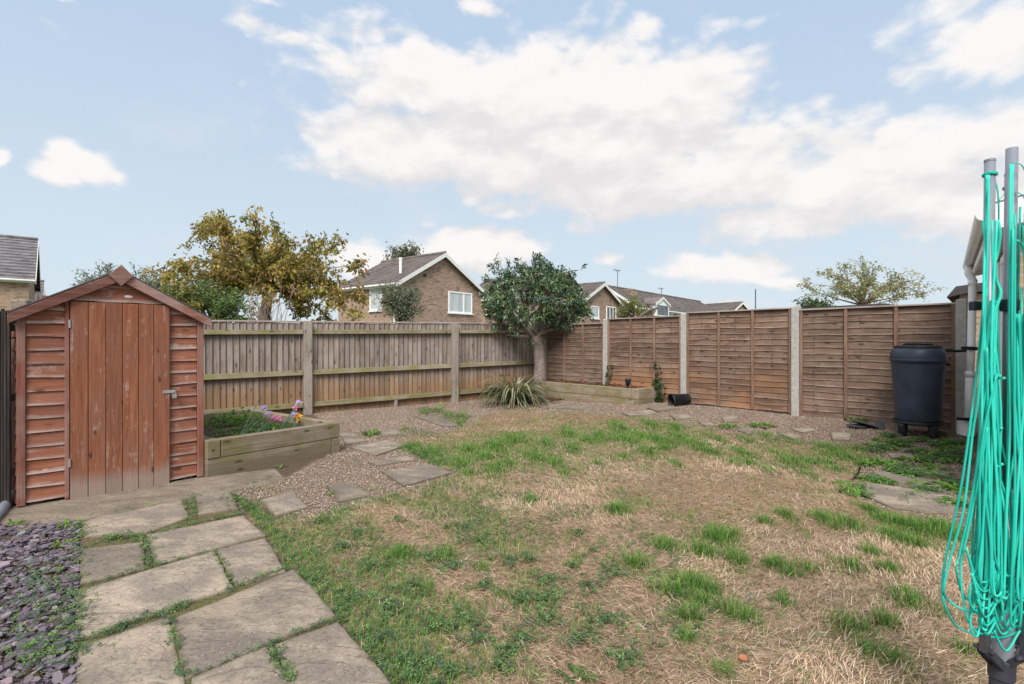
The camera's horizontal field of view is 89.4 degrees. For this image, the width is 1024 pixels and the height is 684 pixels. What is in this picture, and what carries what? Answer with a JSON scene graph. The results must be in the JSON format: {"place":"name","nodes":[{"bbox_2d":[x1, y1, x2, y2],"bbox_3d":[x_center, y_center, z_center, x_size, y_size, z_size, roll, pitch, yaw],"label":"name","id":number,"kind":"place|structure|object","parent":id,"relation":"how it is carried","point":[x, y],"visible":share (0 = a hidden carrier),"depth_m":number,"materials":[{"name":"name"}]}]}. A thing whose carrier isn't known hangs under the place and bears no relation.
{"place":"outdoors","nodes":[
{"label":"outdoors","id":0,"kind":"place"},
{"bbox_2d":[0,234,40,310],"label":"brick house","id":1,"kind":"structure","parent":0,"point":[20,278],"depth_m":26.55,"materials":[{"name":"grey tile"}]},
{"bbox_2d":[35,280,44,300],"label":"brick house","id":2,"kind":"structure","parent":0,"point":[42,287],"depth_m":41.70,"materials":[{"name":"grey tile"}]},
{"bbox_2d":[0,469,285,531],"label":"concrete path","id":3,"kind":"structure","parent":0,"point":[57,510],"depth_m":4.03,"materials":[{"name":"concrete"}]},
{"bbox_2d":[79,498,350,683],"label":"path","id":4,"kind":"structure","parent":0,"point":[191,606],"depth_m":2.67,"materials":[{"name":"plant"},{"name":"soil"},{"name":"moss"}]},
{"bbox_2d":[80,542,145,585],"bbox_3d":[-2.236,1.238,2.902,0.296,0.057,0.571,0,0,-39],"label":"flagstone","id":5,"kind":"object","parent":4,"relation":"on","point":[113,560],"visible":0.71,"depth_m":2.85,"materials":[{"name":"stone"}]},
{"bbox_2d":[76,618,184,683],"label":"flagstone","id":6,"kind":"object","parent":4,"relation":"on","point":[144,654],"visible":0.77,"depth_m":1.99,"materials":[{"name":"stone"}]},
{"bbox_2d":[82,500,188,537],"bbox_3d":[-2.551,1.242,3.544,0.605,0.054,0.662,0,0,-43],"label":"flagstone","id":7,"kind":"object","parent":4,"relation":"on","point":[149,518],"visible":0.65,"depth_m":3.52,"materials":[{"name":"stone"}]},
{"bbox_2d":[75,551,233,644],"bbox_3d":[-1.759,1.239,2.561,0.577,0.059,0.684,0,0,43],"label":"flagstone","id":8,"kind":"object","parent":4,"relation":"on","point":[200,577],"visible":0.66,"depth_m":2.52,"materials":[{"name":"stone"}]},
{"bbox_2d":[146,515,265,566],"bbox_3d":[-1.911,1.240,3.232,0.589,0.059,0.602,0,0,-41],"label":"flagstone","id":9,"kind":"object","parent":4,"relation":"on","point":[189,541],"visible":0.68,"depth_m":3.21,"materials":[{"name":"stone"}]},
{"bbox_2d":[195,491,238,515],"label":"flagstone","id":10,"kind":"object","parent":4,"relation":"on","point":[211,503],"visible":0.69,"depth_m":3.90,"materials":[{"name":"stone"}]},
{"bbox_2d":[191,647,291,683],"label":"flagstone","id":11,"kind":"object","parent":4,"relation":"on","point":[255,667],"visible":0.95,"depth_m":1.90,"materials":[{"name":"stone"}]},
{"bbox_2d":[216,538,285,587],"bbox_3d":[-1.459,1.241,2.894,0.274,0.056,0.610,0,0,-37],"label":"flagstone","id":12,"kind":"object","parent":4,"relation":"on","point":[249,560],"visible":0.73,"depth_m":2.87,"materials":[{"name":"stone"}]},
{"bbox_2d":[172,569,334,679],"bbox_3d":[-1.179,1.244,2.322,0.611,0.058,0.663,0,0,-42],"label":"flagstone","id":13,"kind":"object","parent":4,"relation":"on","point":[280,605],"visible":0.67,"depth_m":2.26,"materials":[{"name":"stone"}]},
{"bbox_2d":[275,622,390,683],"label":"flagstone","id":14,"kind":"object","parent":4,"relation":"on","point":[334,653],"visible":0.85,"depth_m":1.98,"materials":[{"name":"stone"}]},
{"bbox_2d":[338,251,487,323],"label":"brick house","id":15,"kind":"structure","parent":0,"point":[451,289],"depth_m":29.46,"materials":[{"name":"brick"}]},
{"bbox_2d":[368,288,381,311],"bbox_3d":[-7.405,-2.275,28.028,1.170,1.270,0.098,0,0,38],"label":"window","id":16,"kind":"structure","parent":15,"relation":"in","point":[372,292],"depth_m":28.13,"materials":[{"name":"white plastic"}]},
{"bbox_2d":[447,291,473,314],"bbox_3d":[-3.036,-2.300,30.697,0.098,1.320,2.120,0,0,38],"label":"window","id":17,"kind":"structure","parent":15,"relation":"in","point":[458,302],"depth_m":30.65,"materials":[{"name":"white plastic"}]},
{"bbox_2d":[0,387,1023,683],"bbox_3d":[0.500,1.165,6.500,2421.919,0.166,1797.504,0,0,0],"label":"ground","id":18,"kind":"structure","parent":0,"point":[768,583],"depth_m":3.04,"materials":[{"name":"soil"}]},
{"bbox_2d":[0,490,13,518],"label":"waste pipe","id":19,"kind":"object","parent":18,"relation":"on","point":[5,506],"visible":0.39,"depth_m":3.76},
{"bbox_2d":[0,309,14,507],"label":"slat screen","id":20,"kind":"object","parent":18,"relation":"on","point":[7,397],"visible":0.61,"depth_m":3.83,"materials":[{"name":"wood"}]},
{"bbox_2d":[11,300,34,323],"bbox_3d":[-4.894,0.410,5.200,0.160,1.660,0.160,0,0,0],"label":"fence","id":21,"kind":"object","parent":18,"relation":"on","point":[16,303],"visible":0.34,"depth_m":5.12,"materials":[{"name":"brick"}]},
{"bbox_2d":[0,519,91,683],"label":"slate chippings","id":22,"kind":"object","parent":18,"relation":"on","point":[24,550],"visible":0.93,"depth_m":2.49,"materials":[{"name":"gravel"}]},
{"bbox_2d":[49,538,78,547],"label":"weed","id":23,"kind":"object","parent":22,"relation":"on","point":[58,541],"visible":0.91,"depth_m":3.15,"materials":[{"name":"green plant"}]},
{"bbox_2d":[55,518,85,528],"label":"weed","id":24,"kind":"object","parent":18,"relation":"on","point":[66,521],"visible":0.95,"depth_m":3.48,"materials":[{"name":"green plant"}]},
{"bbox_2d":[71,259,117,285],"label":"background tree","id":25,"kind":"object","parent":18,"relation":"on","point":[91,277],"visible":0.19,"depth_m":42.12,"materials":[{"name":"green plant"}]},
{"bbox_2d":[7,265,210,506],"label":"garden shed","id":26,"kind":"structure","parent":18,"relation":"on","point":[107,380],"depth_m":4.18,"materials":[{"name":"wood"}]},
{"bbox_2d":[68,301,176,499],"bbox_3d":[-3.190,0.459,4.264,0.060,1.555,0.716,0,0,44],"label":"door","id":27,"kind":"structure","parent":26,"relation":"in","point":[120,391],"depth_m":4.24,"materials":[{"name":"wood"}]},
{"bbox_2d":[129,262,159,284],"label":"background tree","id":28,"kind":"object","parent":18,"relation":"on","point":[135,274],"visible":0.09,"depth_m":43.64,"materials":[{"name":"green plant"}]},
{"bbox_2d":[140,270,183,291],"bbox_3d":[-26.715,-2.148,39.864,4.302,6.776,3.294,0,0,0],"label":"background tree","id":29,"kind":"object","parent":18,"relation":"on","point":[156,283],"visible":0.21,"depth_m":39.21,"materials":[{"name":"green plant"}]},
{"bbox_2d":[152,273,207,311],"bbox_3d":[-6.762,-0.084,10.567,1.565,2.647,1.139,0,0,0],"label":"yellow shrub","id":30,"kind":"object","parent":18,"relation":"on","point":[185,293],"visible":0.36,"depth_m":10.46,"materials":[{"name":"green plant"}]},
{"bbox_2d":[170,272,261,322],"bbox_3d":[-6.546,-0.109,10.949,2.569,2.697,1.313,0,0,-7],"label":"green shrub","id":31,"kind":"object","parent":18,"relation":"on","point":[226,306],"visible":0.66,"depth_m":10.80,"materials":[{"name":"green plant"}]},
{"bbox_2d":[138,205,373,320],"bbox_3d":[-6.385,-1.175,13.053,6.259,4.840,3.866,0,0,0],"label":"cherry tree","id":32,"kind":"object","parent":18,"relation":"on","point":[287,266],"visible":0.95,"depth_m":12.42,"materials":[{"name":"green plant"}]},
{"bbox_2d":[246,272,294,322],"bbox_3d":[-4.506,-0.507,9.582,1.155,1.713,0.742,0,0,0],"label":"bare shrub","id":33,"kind":"object","parent":18,"relation":"on","point":[259,313],"visible":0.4,"depth_m":9.66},
{"bbox_2d":[204,409,339,476],"bbox_3d":[-3.133,1.083,5.829,1.988,0.374,1.385,0,0,37],"label":"flower bed","id":34,"kind":"object","parent":18,"relation":"on","point":[308,438],"visible":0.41,"depth_m":5.26,"materials":[{"name":"wood"}]},
{"bbox_2d":[211,407,261,424],"bbox_3d":[-3.352,0.904,6.297,0.569,0.225,0.546,0,0,0],"label":"leafy plant","id":35,"kind":"object","parent":34,"relation":"on","point":[246,414],"visible":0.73,"depth_m":6.29,"materials":[{"name":"green plant"}]},
{"bbox_2d":[204,416,291,437],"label":"bed weeds","id":36,"kind":"object","parent":34,"relation":"on","point":[272,426],"visible":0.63,"depth_m":5.85,"materials":[{"name":"green plant"}]},
{"bbox_2d":[238,399,271,434],"bbox_3d":[-2.774,0.806,5.519,0.155,0.337,0.738,0,0,0],"label":"flower","id":37,"kind":"object","parent":34,"relation":"on","point":[263,407],"visible":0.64,"depth_m":5.61,"materials":[{"name":"green plant"}]},
{"bbox_2d":[257,414,280,431],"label":"flower","id":38,"kind":"object","parent":34,"relation":"on","point":[275,417],"visible":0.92,"depth_m":5.92,"materials":[{"name":"pink plant"}]},
{"bbox_2d":[278,400,302,428],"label":"flower","id":39,"kind":"object","parent":34,"relation":"on","point":[293,413],"visible":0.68,"depth_m":6.08,"materials":[{"name":"pink plant"}]},
{"bbox_2d":[292,413,302,426],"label":"flower","id":40,"kind":"object","parent":34,"relation":"on","point":[298,416],"visible":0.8,"depth_m":6.08,"materials":[{"name":"yellow plant"}]},
{"bbox_2d":[261,491,307,516],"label":"flagstone","id":41,"kind":"object","parent":18,"relation":"on","point":[283,504],"visible":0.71,"depth_m":3.89,"materials":[{"name":"stone"}]},
{"bbox_2d":[327,481,369,502],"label":"flagstone","id":42,"kind":"object","parent":18,"relation":"on","point":[342,492],"visible":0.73,"depth_m":4.20,"materials":[{"name":"stone"}]},
{"bbox_2d":[340,432,366,444],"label":"flagstone","id":43,"kind":"object","parent":18,"relation":"on","point":[349,438],"visible":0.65,"depth_m":6.54,"materials":[{"name":"stone"}]},
{"bbox_2d":[359,429,381,435],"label":"weed","id":44,"kind":"object","parent":18,"relation":"on","point":[370,433],"visible":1,"depth_m":6.88,"materials":[{"name":"green plant"}]},
{"bbox_2d":[204,320,541,414],"bbox_3d":[-3.830,0.472,8.726,11.018,1.818,0.165,0,0,-36],"label":"board fence","id":45,"kind":"object","parent":18,"relation":"on","point":[319,366],"visible":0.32,"depth_m":9.43,"materials":[{"name":"wood"}]},
{"bbox_2d":[350,440,403,456],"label":"flagstone","id":46,"kind":"object","parent":18,"relation":"on","point":[376,449],"visible":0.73,"depth_m":5.98,"materials":[{"name":"stone"}]},
{"bbox_2d":[377,428,404,436],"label":"flagstone","id":47,"kind":"object","parent":18,"relation":"on","point":[389,432],"visible":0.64,"depth_m":6.96,"materials":[{"name":"stone"}]},
{"bbox_2d":[368,456,415,466],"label":"flagstone","id":48,"kind":"object","parent":18,"relation":"on","point":[388,461],"visible":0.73,"depth_m":5.31,"materials":[{"name":"stone"}]},
{"bbox_2d":[372,277,424,323],"bbox_3d":[-3.698,-0.430,17.010,1.835,3.339,1.458,0,0,-8],"label":"olive shrub","id":49,"kind":"object","parent":18,"relation":"on","point":[398,306],"visible":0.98,"depth_m":16.84,"materials":[{"name":"green plant"}]},
{"bbox_2d":[383,240,423,259],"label":"birch tree","id":50,"kind":"object","parent":18,"relation":"on","point":[411,252],"visible":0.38,"depth_m":47.47,"materials":[{"name":"green plant"}]},
{"bbox_2d":[382,463,452,487],"bbox_3d":[-0.891,1.245,4.813,0.580,0.057,0.603,0,0,-40],"label":"flagstone","id":51,"kind":"object","parent":18,"relation":"on","point":[403,477],"visible":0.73,"depth_m":4.80,"materials":[{"name":"stone"}]},
{"bbox_2d":[416,414,458,427],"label":"flagstone","id":52,"kind":"object","parent":18,"relation":"on","point":[434,419],"visible":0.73,"depth_m":8.04,"materials":[{"name":"stone"}]},
{"bbox_2d":[0,405,975,683],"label":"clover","id":53,"kind":"object","parent":18,"relation":"on","point":[446,623],"visible":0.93,"depth_m":2.45,"materials":[{"name":"green plant"}]},
{"bbox_2d":[473,371,567,409],"bbox_3d":[0.070,0.893,10.156,2.020,0.619,2.021,0,0,35],"label":"flax plant","id":54,"kind":"object","parent":18,"relation":"on","point":[514,395],"visible":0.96,"depth_m":9.85,"materials":[{"name":"green plant"}]},
{"bbox_2d":[479,272,582,324],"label":"brick house","id":55,"kind":"structure","parent":18,"relation":"on","point":[482,285],"depth_m":37.39,"materials":[{"name":"brick"}]},
{"bbox_2d":[545,402,592,409],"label":"flagstone","id":56,"kind":"object","parent":18,"relation":"on","point":[567,406],"visible":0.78,"depth_m":9.37,"materials":[{"name":"stone"}]},
{"bbox_2d":[485,379,656,404],"bbox_3d":[1.200,1.020,10.362,1.910,0.380,3.264,0,0,-41],"label":"corner bed","id":57,"kind":"object","parent":18,"relation":"on","point":[585,392],"visible":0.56,"depth_m":9.85,"materials":[{"name":"wood"}]},
{"bbox_2d":[478,251,594,381],"bbox_3d":[0.548,-0.501,11.364,2.598,2.916,2.220,0,0,0],"label":"evergreen tree","id":58,"kind":"object","parent":57,"relation":"on","point":[505,305],"visible":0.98,"depth_m":11.02,"materials":[{"name":"green plant"}]},
{"bbox_2d":[525,379,643,400],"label":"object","id":59,"kind":"object","parent":57,"relation":"on","point":[549,380],"visible":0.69,"depth_m":10.45,"materials":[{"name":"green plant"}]},
{"bbox_2d":[552,662,600,683],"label":"weed","id":60,"kind":"object","parent":18,"relation":"on","point":[573,668],"visible":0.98,"depth_m":1.91,"materials":[{"name":"green plant"}]},
{"bbox_2d":[568,281,625,323],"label":"brick house","id":61,"kind":"structure","parent":18,"relation":"on","point":[603,298],"depth_m":38.45,"materials":[{"name":"brick"}]},
{"bbox_2d":[591,306,599,319],"bbox_3d":[6.063,-2.125,37.613,0.098,0.970,1.320,0,0,38],"label":"window","id":62,"kind":"structure","parent":61,"relation":"in","point":[595,309],"depth_m":37.70,"materials":[{"name":"white plastic"}]},
{"bbox_2d":[606,306,615,318],"bbox_3d":[7.607,-2.110,39.613,0.048,1.200,1.550,0,0,38],"label":"window","id":63,"kind":"structure","parent":61,"relation":"in","point":[610,313],"depth_m":39.53,"materials":[{"name":"white plastic"}]},
{"bbox_2d":[232,397,976,519],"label":"gravel","id":64,"kind":"structure","parent":18,"relation":"on","point":[489,413],"depth_m":6.85,"materials":[{"name":"gravel"}]},
{"bbox_2d":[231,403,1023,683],"bbox_3d":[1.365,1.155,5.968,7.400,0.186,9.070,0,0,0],"label":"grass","id":65,"kind":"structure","parent":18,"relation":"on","point":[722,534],"depth_m":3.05,"materials":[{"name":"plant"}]},
{"bbox_2d":[612,288,651,317],"bbox_3d":[3.669,-0.237,16.039,1.281,2.954,1.055,0,0,0],"label":"pale shrub","id":66,"kind":"object","parent":18,"relation":"on","point":[630,306],"visible":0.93,"depth_m":15.94,"materials":[{"name":"green plant"}]},
{"bbox_2d":[621,410,657,416],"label":"flagstone","id":67,"kind":"object","parent":18,"relation":"on","point":[637,413],"visible":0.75,"depth_m":8.35,"materials":[{"name":"stone"}]},
{"bbox_2d":[647,405,679,412],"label":"flagstone","id":68,"kind":"object","parent":18,"relation":"on","point":[658,409],"visible":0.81,"depth_m":8.59,"materials":[{"name":"stone"}]},
{"bbox_2d":[668,394,690,406],"bbox_3d":[2.895,1.018,8.915,0.353,0.262,0.262,0,0,-8],"label":"plant pot","id":69,"kind":"object","parent":18,"relation":"on","point":[675,400],"visible":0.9,"depth_m":8.84,"materials":[{"name":"black plastic"}]},
{"bbox_2d":[669,414,692,420],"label":"flagstone","id":70,"kind":"object","parent":18,"relation":"on","point":[680,417],"visible":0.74,"depth_m":7.88,"materials":[{"name":"stone"}]},
{"bbox_2d":[698,420,714,426],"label":"flagstone","id":71,"kind":"object","parent":18,"relation":"on","point":[706,423],"visible":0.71,"depth_m":7.31,"materials":[{"name":"stone"}]},
{"bbox_2d":[721,416,738,422],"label":"flagstone","id":72,"kind":"object","parent":18,"relation":"on","point":[729,419],"visible":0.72,"depth_m":7.48,"materials":[{"name":"stone"}]},
{"bbox_2d":[735,428,754,434],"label":"flagstone","id":73,"kind":"object","parent":18,"relation":"on","point":[748,431],"visible":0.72,"depth_m":6.79,"materials":[{"name":"stone"}]},
{"bbox_2d":[542,299,967,431],"bbox_3d":[3.104,0.400,8.972,0.110,1.881,7.265,0,0,-41],"label":"panel fence","id":74,"kind":"object","parent":18,"relation":"on","point":[828,363],"visible":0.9,"depth_m":7.90,"materials":[{"name":"wood"}]},
{"bbox_2d":[651,379,667,402],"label":"ivy","id":75,"kind":"object","parent":74,"relation":"attached to","point":[661,395],"visible":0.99,"depth_m":9.35,"materials":[{"name":"green plant"}]},
{"bbox_2d":[747,422,776,427],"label":"weed","id":76,"kind":"object","parent":18,"relation":"on","point":[760,424],"visible":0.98,"depth_m":7.03,"materials":[{"name":"green plant"}]},
{"bbox_2d":[778,432,803,440],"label":"flagstone","id":77,"kind":"object","parent":18,"relation":"on","point":[794,436],"visible":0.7,"depth_m":6.43,"materials":[{"name":"stone"}]},
{"bbox_2d":[790,428,816,433],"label":"flagstone","id":78,"kind":"object","parent":18,"relation":"on","point":[803,430],"visible":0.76,"depth_m":6.64,"materials":[{"name":"stone"}]},
{"bbox_2d":[792,295,835,307],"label":"round bush","id":79,"kind":"object","parent":18,"relation":"on","point":[810,302],"visible":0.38,"depth_m":29.75,"materials":[{"name":"green plant"}]},
{"bbox_2d":[830,432,851,441],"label":"flagstone","id":80,"kind":"object","parent":18,"relation":"on","point":[841,436],"visible":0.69,"depth_m":6.22,"materials":[{"name":"stone"}]},
{"bbox_2d":[826,479,862,486],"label":"weed","id":81,"kind":"object","parent":18,"relation":"on","point":[843,481],"visible":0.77,"depth_m":4.47,"materials":[{"name":"green plant"}]},
{"bbox_2d":[838,483,869,492],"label":"weed","id":82,"kind":"object","parent":18,"relation":"on","point":[850,486],"visible":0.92,"depth_m":4.28,"materials":[{"name":"green plant"}]},
{"bbox_2d":[840,489,875,497],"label":"weed","id":83,"kind":"object","parent":18,"relation":"on","point":[856,494],"visible":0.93,"depth_m":4.16,"materials":[{"name":"green plant"}]},
{"bbox_2d":[846,423,871,427],"bbox_3d":[4.490,1.077,6.643,0.352,0.022,0.192,2,2,-17],"label":"slate piece","id":84,"kind":"object","parent":18,"relation":"on","point":[856,425],"visible":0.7,"depth_m":6.58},
{"bbox_2d":[850,419,878,427],"bbox_3d":[4.506,1.045,6.599,0.335,0.023,0.231,16,-4,28],"label":"slate piece","id":85,"kind":"object","parent":84,"relation":"on","point":[863,423],"visible":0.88,"depth_m":6.54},
{"bbox_2d":[797,255,947,304],"bbox_3d":[27.814,-2.874,40.026,12.371,8.229,5.648,0,0,0],"label":"spreading tree","id":86,"kind":"object","parent":18,"relation":"on","point":[860,295],"visible":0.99,"depth_m":39.83,"materials":[{"name":"green plant"}]},
{"bbox_2d":[856,474,890,482],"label":"weed","id":87,"kind":"object","parent":18,"relation":"on","point":[858,476],"visible":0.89,"depth_m":4.63,"materials":[{"name":"green plant"}]},
{"bbox_2d":[875,421,884,429],"bbox_3d":[4.663,1.062,6.548,0.118,0.022,0.234,32,35,25],"label":"slate piece","id":88,"kind":"object","parent":18,"relation":"on","point":[880,424],"visible":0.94,"depth_m":6.54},
{"bbox_2d":[866,476,899,485],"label":"weed","id":89,"kind":"object","parent":18,"relation":"on","point":[884,482],"visible":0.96,"depth_m":4.53,"materials":[{"name":"green plant"}]},
{"bbox_2d":[878,460,904,465],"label":"weed","id":90,"kind":"object","parent":18,"relation":"on","point":[890,463],"visible":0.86,"depth_m":5.13,"materials":[{"name":"green plant"}]},
{"bbox_2d":[888,453,915,459],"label":"flagstone","id":91,"kind":"object","parent":18,"relation":"on","point":[892,455],"visible":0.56,"depth_m":5.39,"materials":[{"name":"stone"}]},
{"bbox_2d":[872,471,942,486],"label":"flagstone","id":92,"kind":"object","parent":18,"relation":"on","point":[902,479],"visible":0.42,"depth_m":4.60,"materials":[{"name":"stone"}]},
{"bbox_2d":[864,482,957,514],"bbox_3d":[3.098,1.242,4.043,0.607,0.054,0.704,0,0,39],"label":"flagstone","id":93,"kind":"object","parent":18,"relation":"on","point":[891,495],"visible":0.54,"depth_m":3.99,"materials":[{"name":"stone"}]},
{"bbox_2d":[931,497,967,506],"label":"weed","id":94,"kind":"object","parent":93,"relation":"on","point":[944,499],"visible":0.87,"depth_m":3.91,"materials":[{"name":"green plant"}]},
{"bbox_2d":[901,466,953,475],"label":"flagstone","id":95,"kind":"object","parent":18,"relation":"on","point":[943,472],"visible":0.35,"depth_m":4.83,"materials":[{"name":"stone"}]},
{"bbox_2d":[889,342,966,438],"bbox_3d":[4.937,0.569,6.119,0.772,1.134,0.571,0,0,38],"label":"water butt","id":96,"kind":"object","parent":18,"relation":"on","point":[918,370],"visible":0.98,"depth_m":5.99,"materials":[{"name":"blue plastic"}]},
{"bbox_2d":[923,462,952,470],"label":"weed","id":97,"kind":"object","parent":18,"relation":"on","point":[930,465],"visible":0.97,"depth_m":4.99,"materials":[{"name":"green plant"}]},
{"bbox_2d":[928,455,956,462],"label":"weed","id":98,"kind":"object","parent":18,"relation":"on","point":[939,458],"visible":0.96,"depth_m":5.18,"materials":[{"name":"green plant"}]},
{"bbox_2d":[930,480,959,489],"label":"weed","id":99,"kind":"object","parent":18,"relation":"on","point":[945,483],"visible":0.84,"depth_m":4.45,"materials":[{"name":"green plant"}]},
{"bbox_2d":[943,483,970,493],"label":"weed","id":100,"kind":"object","parent":18,"relation":"on","point":[954,486],"visible":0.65,"depth_m":4.31,"materials":[{"name":"green plant"}]},
{"bbox_2d":[941,146,1023,683],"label":"clothes dryer","id":101,"kind":"object","parent":18,"relation":"on","point":[996,568],"visible":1,"depth_m":1.45,"materials":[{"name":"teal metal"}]},
{"bbox_2d":[956,194,1023,479],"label":"house extension","id":102,"kind":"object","parent":18,"relation":"on","point":[973,264],"visible":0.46,"depth_m":5.91,"materials":[{"name":"brick"}]},
{"bbox_2d":[947,283,981,386],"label":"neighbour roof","id":103,"kind":"structure","parent":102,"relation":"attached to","point":[957,292],"depth_m":12.70,"materials":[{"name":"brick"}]},
{"bbox_2d":[995,262,999,335],"bbox_3d":[4.937,-0.225,5.291,0.027,1.030,1.400,0,0,40],"label":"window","id":104,"kind":"structure","parent":102,"relation":"in","point":[998,264],"depth_m":4.76,"materials":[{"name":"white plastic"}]},
{"bbox_2d":[1000,255,1002,387],"bbox_3d":[4.055,0.190,4.236,0.027,1.860,0.850,0,0,40],"label":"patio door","id":105,"kind":"structure","parent":102,"relation":"in","point":[1001,259],"depth_m":4.52,"materials":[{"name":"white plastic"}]},
{"bbox_2d":[0,0,1023,322],"label":"sky","id":106,"kind":"structure","parent":0,"point":[705,151],"materials":[{"name":"blue"}]},
{"bbox_2d":[608,269,714,317],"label":"terrace","id":107,"kind":"structure","parent":0,"point":[667,305],"depth_m":44.65,"materials":[{"name":"brick"}]},
{"bbox_2d":[705,301,748,310],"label":"brick house","id":108,"kind":"structure","parent":0,"point":[740,305],"depth_m":64.06,"materials":[{"name":"tile"}]},
{"bbox_2d":[801,303,891,308],"bbox_3d":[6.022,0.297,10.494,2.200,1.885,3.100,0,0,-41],"label":"fence rail","id":109,"kind":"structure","parent":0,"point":[849,306],"depth_m":8.97,"materials":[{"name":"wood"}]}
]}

